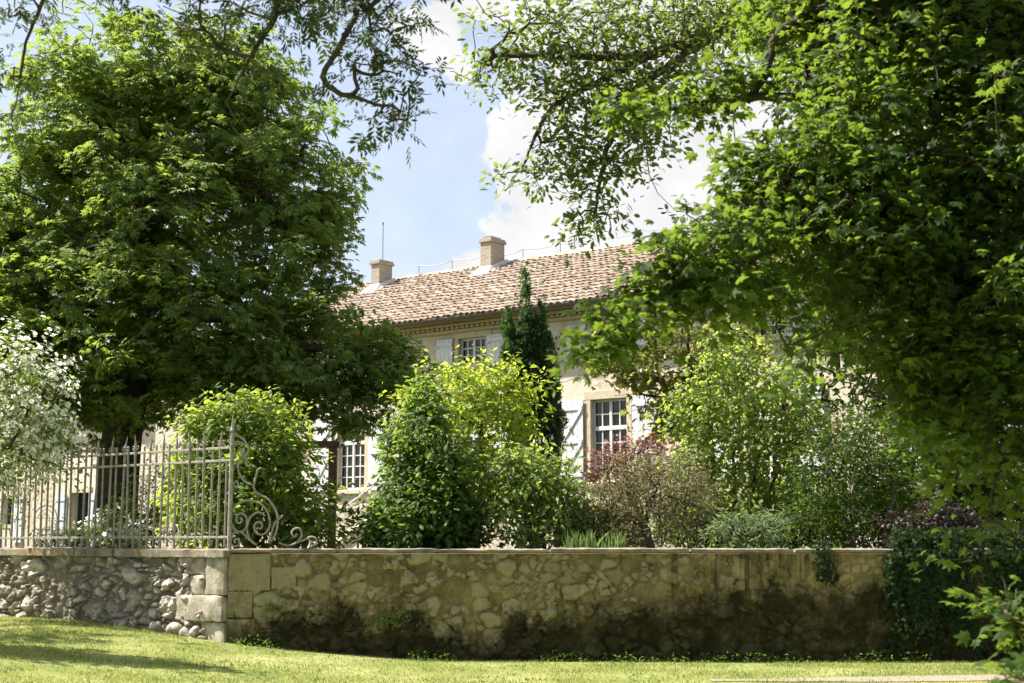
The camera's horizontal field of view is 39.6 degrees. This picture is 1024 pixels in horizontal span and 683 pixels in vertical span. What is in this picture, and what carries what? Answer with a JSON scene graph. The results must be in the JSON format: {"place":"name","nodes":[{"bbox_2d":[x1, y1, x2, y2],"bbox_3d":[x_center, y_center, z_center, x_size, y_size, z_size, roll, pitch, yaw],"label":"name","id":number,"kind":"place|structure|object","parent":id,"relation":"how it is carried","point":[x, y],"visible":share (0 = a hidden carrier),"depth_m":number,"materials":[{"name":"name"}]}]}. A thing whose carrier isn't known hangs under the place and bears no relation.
{"place":"outdoors","nodes":[
{"label":"outdoors","id":0,"kind":"place"},
{"bbox_2d":[0,0,985,355],"label":"sky","id":1,"kind":"structure","parent":0,"point":[435,212],"materials":[{"name":"blue"}]},
{"bbox_2d":[0,615,1023,682],"bbox_3d":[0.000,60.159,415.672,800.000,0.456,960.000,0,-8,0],"label":"lawn","id":2,"kind":"structure","parent":0,"point":[444,674],"depth_m":17.40,"materials":[{"name":"plant"}]},
{"bbox_2d":[0,309,90,554],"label":"flowering shrub","id":3,"kind":"object","parent":2,"relation":"on","point":[37,433],"visible":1,"depth_m":21.76,"materials":[{"name":"white plant"}]},
{"bbox_2d":[0,547,231,642],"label":"rubble wall","id":4,"kind":"structure","parent":2,"relation":"on","point":[183,592],"depth_m":21.03,"materials":[{"name":"stone"}]},
{"bbox_2d":[0,416,317,548],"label":"iron fence","id":5,"kind":"object","parent":4,"relation":"on","point":[231,508],"visible":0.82,"depth_m":21.16,"materials":[{"name":"grey metal"}]},
{"bbox_2d":[0,0,463,170],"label":"ash tree","id":6,"kind":"object","parent":2,"relation":"on","point":[277,9],"visible":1,"depth_m":9.35,"materials":[{"name":"green plant"}]},
{"bbox_2d":[231,634,933,662],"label":"weeds","id":7,"kind":"object","parent":2,"relation":"on","point":[556,658],"visible":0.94,"depth_m":19.30,"materials":[{"name":"green plant"}]},
{"bbox_2d":[226,548,1023,661],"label":"garden wall","id":8,"kind":"structure","parent":2,"relation":"on","point":[468,604],"depth_m":19.58,"materials":[{"name":"stone"}]},
{"bbox_2d":[258,599,282,612],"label":"wall fern","id":9,"kind":"object","parent":8,"relation":"attached to","point":[270,608],"depth_m":19.61,"materials":[{"name":"green plant"}]},
{"bbox_2d":[371,605,420,632],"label":"wall fern","id":10,"kind":"object","parent":8,"relation":"attached to","point":[393,616],"depth_m":19.55,"materials":[{"name":"green plant"}]},
{"bbox_2d":[807,531,839,584],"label":"ivy","id":11,"kind":"object","parent":8,"relation":"attached to","point":[826,550],"visible":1,"depth_m":19.49,"materials":[{"name":"green plant"}]},
{"bbox_2d":[883,522,1009,661],"bbox_3d":[5.942,3.507,19.437,1.796,2.064,0.562,0,-8,0],"label":"ivy","id":12,"kind":"object","parent":8,"relation":"attached to","point":[936,581],"visible":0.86,"depth_m":19.38,"materials":[{"name":"green plant"}]},
{"bbox_2d":[962,524,1023,661],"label":"ivy","id":13,"kind":"object","parent":8,"relation":"attached to","point":[1004,557],"visible":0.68,"depth_m":19.38,"materials":[{"name":"green plant"}]},
{"bbox_2d":[449,0,929,268],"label":"oak tree","id":14,"kind":"object","parent":2,"relation":"on","point":[688,43],"visible":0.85,"depth_m":14.41,"materials":[{"name":"green plant"}]},
{"bbox_2d":[545,0,1023,581],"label":"maple tree","id":15,"kind":"object","parent":2,"relation":"on","point":[883,68],"visible":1,"depth_m":8.64,"materials":[{"name":"green plant"}]},
{"bbox_2d":[940,575,1023,682],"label":"maple sapling","id":16,"kind":"object","parent":2,"relation":"on","point":[1006,618],"visible":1,"depth_m":6.93,"materials":[{"name":"green plant"}]},
{"bbox_2d":[708,674,1010,681],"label":"gravel track","id":17,"kind":"structure","parent":0,"point":[936,678],"depth_m":16.83,"materials":[{"name":"beige gravel"}]},
{"label":"garden ground","id":18,"kind":"structure","parent":0,"visible":0},
{"bbox_2d":[0,506,10,547],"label":"garden chair","id":19,"kind":"object","parent":18,"relation":"on","point":[4,528],"visible":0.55,"depth_m":26.07,"materials":[{"name":"white paint"}]},
{"bbox_2d":[35,505,56,545],"bbox_3d":[-8.899,3.596,27.265,0.441,0.914,0.424,1,-8,-5],"label":"garden chair","id":20,"kind":"object","parent":18,"relation":"on","point":[49,518],"visible":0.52,"depth_m":27.10,"materials":[{"name":"white paint"}]},
{"bbox_2d":[27,515,109,547],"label":"hydrangea bush","id":21,"kind":"object","parent":18,"relation":"on","point":[72,535],"visible":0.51,"depth_m":25.19,"materials":[{"name":"green plant"}]},
{"bbox_2d":[0,399,155,547],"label":"house wing","id":22,"kind":"structure","parent":18,"relation":"on","point":[145,441],"depth_m":53.04,"materials":[{"name":"beige paint"}]},
{"bbox_2d":[5,498,11,523],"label":"window","id":23,"kind":"structure","parent":22,"relation":"in","point":[10,508],"depth_m":55.59,"materials":[{"name":"white paint"}]},
{"bbox_2d":[85,495,154,548],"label":"rose bush","id":24,"kind":"object","parent":18,"relation":"on","point":[129,541],"visible":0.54,"depth_m":25.20,"materials":[{"name":"green plant"}]},
{"bbox_2d":[111,440,200,548],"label":"shrub","id":25,"kind":"object","parent":18,"relation":"on","point":[157,519],"visible":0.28,"depth_m":26.14,"materials":[{"name":"green plant"}]},
{"bbox_2d":[0,0,449,548],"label":"chestnut tree","id":26,"kind":"object","parent":18,"relation":"on","point":[115,247],"visible":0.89,"depth_m":27.87,"materials":[{"name":"green plant"}]},
{"bbox_2d":[146,383,356,552],"bbox_3d":[-4.160,2.100,22.754,3.040,2.912,3.048,4,-9,-28],"label":"laurel bush","id":27,"kind":"object","parent":18,"relation":"on","point":[265,425],"visible":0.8,"depth_m":22.36,"materials":[{"name":"green plant"}]},
{"bbox_2d":[293,441,338,547],"bbox_3d":[-3.756,2.934,26.854,0.943,2.107,0.160,0,-8,0],"label":"timber frame","id":28,"kind":"object","parent":18,"relation":"on","point":[332,446],"visible":0.38,"depth_m":26.86,"materials":[{"name":"brown wood"}]},
{"bbox_2d":[336,480,397,548],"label":"stone stair","id":29,"kind":"object","parent":18,"relation":"on","point":[350,544],"visible":0.1,"depth_m":41.85,"materials":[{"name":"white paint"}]},
{"bbox_2d":[335,368,510,552],"bbox_3d":[-1.418,2.025,23.255,2.826,3.200,2.554,0,-8,0],"label":"laurel bush","id":30,"kind":"object","parent":18,"relation":"on","point":[433,504],"visible":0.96,"depth_m":22.73,"materials":[{"name":"green plant"}]},
{"bbox_2d":[379,343,563,547],"bbox_3d":[-0.743,1.920,24.674,3.228,3.805,2.255,3,-9,-21],"label":"young tree","id":31,"kind":"object","parent":18,"relation":"on","point":[489,412],"visible":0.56,"depth_m":24.64,"materials":[{"name":"green plant"}]},
{"bbox_2d":[498,261,569,548],"bbox_3d":[0.560,1.556,34.162,1.630,7.182,1.536,-6,-10,36],"label":"cypress tree","id":32,"kind":"object","parent":18,"relation":"on","point":[537,345],"visible":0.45,"depth_m":34.06,"materials":[{"name":"green plant"}]},
{"bbox_2d":[471,432,607,549],"bbox_3d":[0.434,2.491,22.682,2.259,2.117,1.576,0,-8,0],"label":"olive bush","id":33,"kind":"object","parent":18,"relation":"on","point":[549,480],"visible":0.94,"depth_m":22.47,"materials":[{"name":"green plant"}]},
{"bbox_2d":[152,199,1023,548],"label":"stone house","id":34,"kind":"structure","parent":18,"relation":"on","point":[440,313],"depth_m":41.63,"materials":[{"name":"beige stone"}]},
{"bbox_2d":[334,409,369,494],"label":"window","id":35,"kind":"structure","parent":34,"relation":"in","point":[352,460],"depth_m":43.83,"materials":[{"name":"white paint"}]},
{"bbox_2d":[451,402,491,490],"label":"window","id":36,"kind":"structure","parent":34,"relation":"in","point":[472,435],"depth_m":41.03,"materials":[{"name":"white paint"}]},
{"bbox_2d":[452,329,491,370],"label":"window","id":37,"kind":"structure","parent":34,"relation":"in","point":[465,347],"depth_m":41.43,"materials":[{"name":"grey glass"}]},
{"bbox_2d":[451,426,570,450],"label":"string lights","id":38,"kind":"object","parent":34,"relation":"attached to","point":[534,442],"visible":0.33,"depth_m":32.18},
{"bbox_2d":[585,316,617,353],"bbox_3d":[2.607,-0.170,38.411,1.460,1.190,0.270,-6,-10,37],"label":"window","id":39,"kind":"structure","parent":34,"relation":"in","point":[591,332],"depth_m":38.71,"materials":[{"name":"white paint"}]},
{"bbox_2d":[584,388,633,486],"bbox_3d":[2.609,2.582,38.017,1.600,2.590,0.270,-6,-10,37],"label":"window","id":40,"kind":"structure","parent":34,"relation":"in","point":[603,420],"depth_m":38.24,"materials":[{"name":"white paint"}]},
{"bbox_2d":[740,299,787,341],"bbox_3d":[6.354,-0.577,35.532,1.460,1.190,0.270,-6,-10,37],"label":"window","id":41,"kind":"structure","parent":34,"relation":"in","point":[761,332],"depth_m":35.47,"materials":[{"name":"white paint"}]},
{"bbox_2d":[741,379,797,481],"bbox_3d":[6.355,2.175,35.140,1.600,2.590,0.270,-6,-10,37],"label":"window","id":42,"kind":"structure","parent":34,"relation":"in","point":[760,383],"depth_m":35.22,"materials":[{"name":"white paint"}]},
{"bbox_2d":[562,528,626,547],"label":"iris clump","id":43,"kind":"object","parent":18,"relation":"on","point":[574,542],"visible":0.56,"depth_m":20.50,"materials":[{"name":"green plant"}]},
{"bbox_2d":[539,494,657,548],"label":"hedge bush","id":44,"kind":"object","parent":18,"relation":"on","point":[631,539],"visible":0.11,"depth_m":26.29,"materials":[{"name":"green plant"}]},
{"bbox_2d":[575,423,685,547],"bbox_3d":[2.147,2.680,25.346,2.270,2.487,1.664,0,-8,0],"label":"red leaved shrub","id":45,"kind":"object","parent":18,"relation":"on","point":[632,451],"visible":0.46,"depth_m":25.37,"materials":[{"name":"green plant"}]},
{"bbox_2d":[560,426,734,548],"bbox_3d":[2.062,2.387,22.546,2.900,2.285,2.354,0,-8,0],"label":"twiggy shrub","id":46,"kind":"object","parent":18,"relation":"on","point":[629,521],"visible":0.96,"depth_m":22.31,"materials":[{"name":"brown plant"}]},
{"bbox_2d":[561,310,775,547],"bbox_3d":[3.203,1.584,28.994,4.500,5.680,2.307,0,-8,0],"label":"magnolia tree","id":47,"kind":"object","parent":18,"relation":"on","point":[641,379],"visible":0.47,"depth_m":29.02,"materials":[{"name":"green plant"}]},
{"bbox_2d":[649,477,756,548],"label":"hedge bush","id":48,"kind":"object","parent":18,"relation":"on","point":[676,542],"visible":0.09,"depth_m":26.18,"materials":[{"name":"green plant"}]},
{"bbox_2d":[697,490,798,547],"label":"butterfly bush","id":49,"kind":"object","parent":18,"relation":"on","point":[739,526],"visible":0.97,"depth_m":21.36,"materials":[{"name":"green plant"}]},
{"bbox_2d":[649,325,853,547],"bbox_3d":[4.203,1.764,24.587,3.637,4.090,2.608,0,-8,0],"label":"lilac shrub","id":50,"kind":"object","parent":18,"relation":"on","point":[757,429],"visible":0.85,"depth_m":24.40,"materials":[{"name":"green plant"}]},
{"bbox_2d":[738,473,859,548],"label":"hedge bush","id":51,"kind":"object","parent":18,"relation":"on","point":[796,544],"visible":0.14,"depth_m":26.30,"materials":[{"name":"green plant"}]},
{"bbox_2d":[760,398,972,548],"bbox_3d":[5.794,2.140,23.626,4.072,3.076,2.544,5,-10,-32],"label":"privet shrub","id":52,"kind":"object","parent":18,"relation":"on","point":[879,461],"visible":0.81,"depth_m":23.12,"materials":[{"name":"green plant"}]},
{"bbox_2d":[738,113,1023,531],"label":"evergreen tree","id":53,"kind":"object","parent":18,"relation":"on","point":[865,392],"visible":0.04,"depth_m":27.04,"materials":[{"name":"green plant"}]},
{"bbox_2d":[811,470,952,548],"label":"hedge bush","id":54,"kind":"object","parent":18,"relation":"on","point":[879,543],"visible":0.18,"depth_m":26.21,"materials":[{"name":"green plant"}]},
{"bbox_2d":[853,483,995,547],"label":"smoke bush","id":55,"kind":"object","parent":18,"relation":"on","point":[937,517],"visible":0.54,"depth_m":21.90,"materials":[{"name":"purple plant"}]},
{"bbox_2d":[909,456,1023,546],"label":"hedge bush","id":56,"kind":"object","parent":18,"relation":"on","point":[986,490],"visible":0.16,"depth_m":26.34,"materials":[{"name":"green plant"}]}
]}

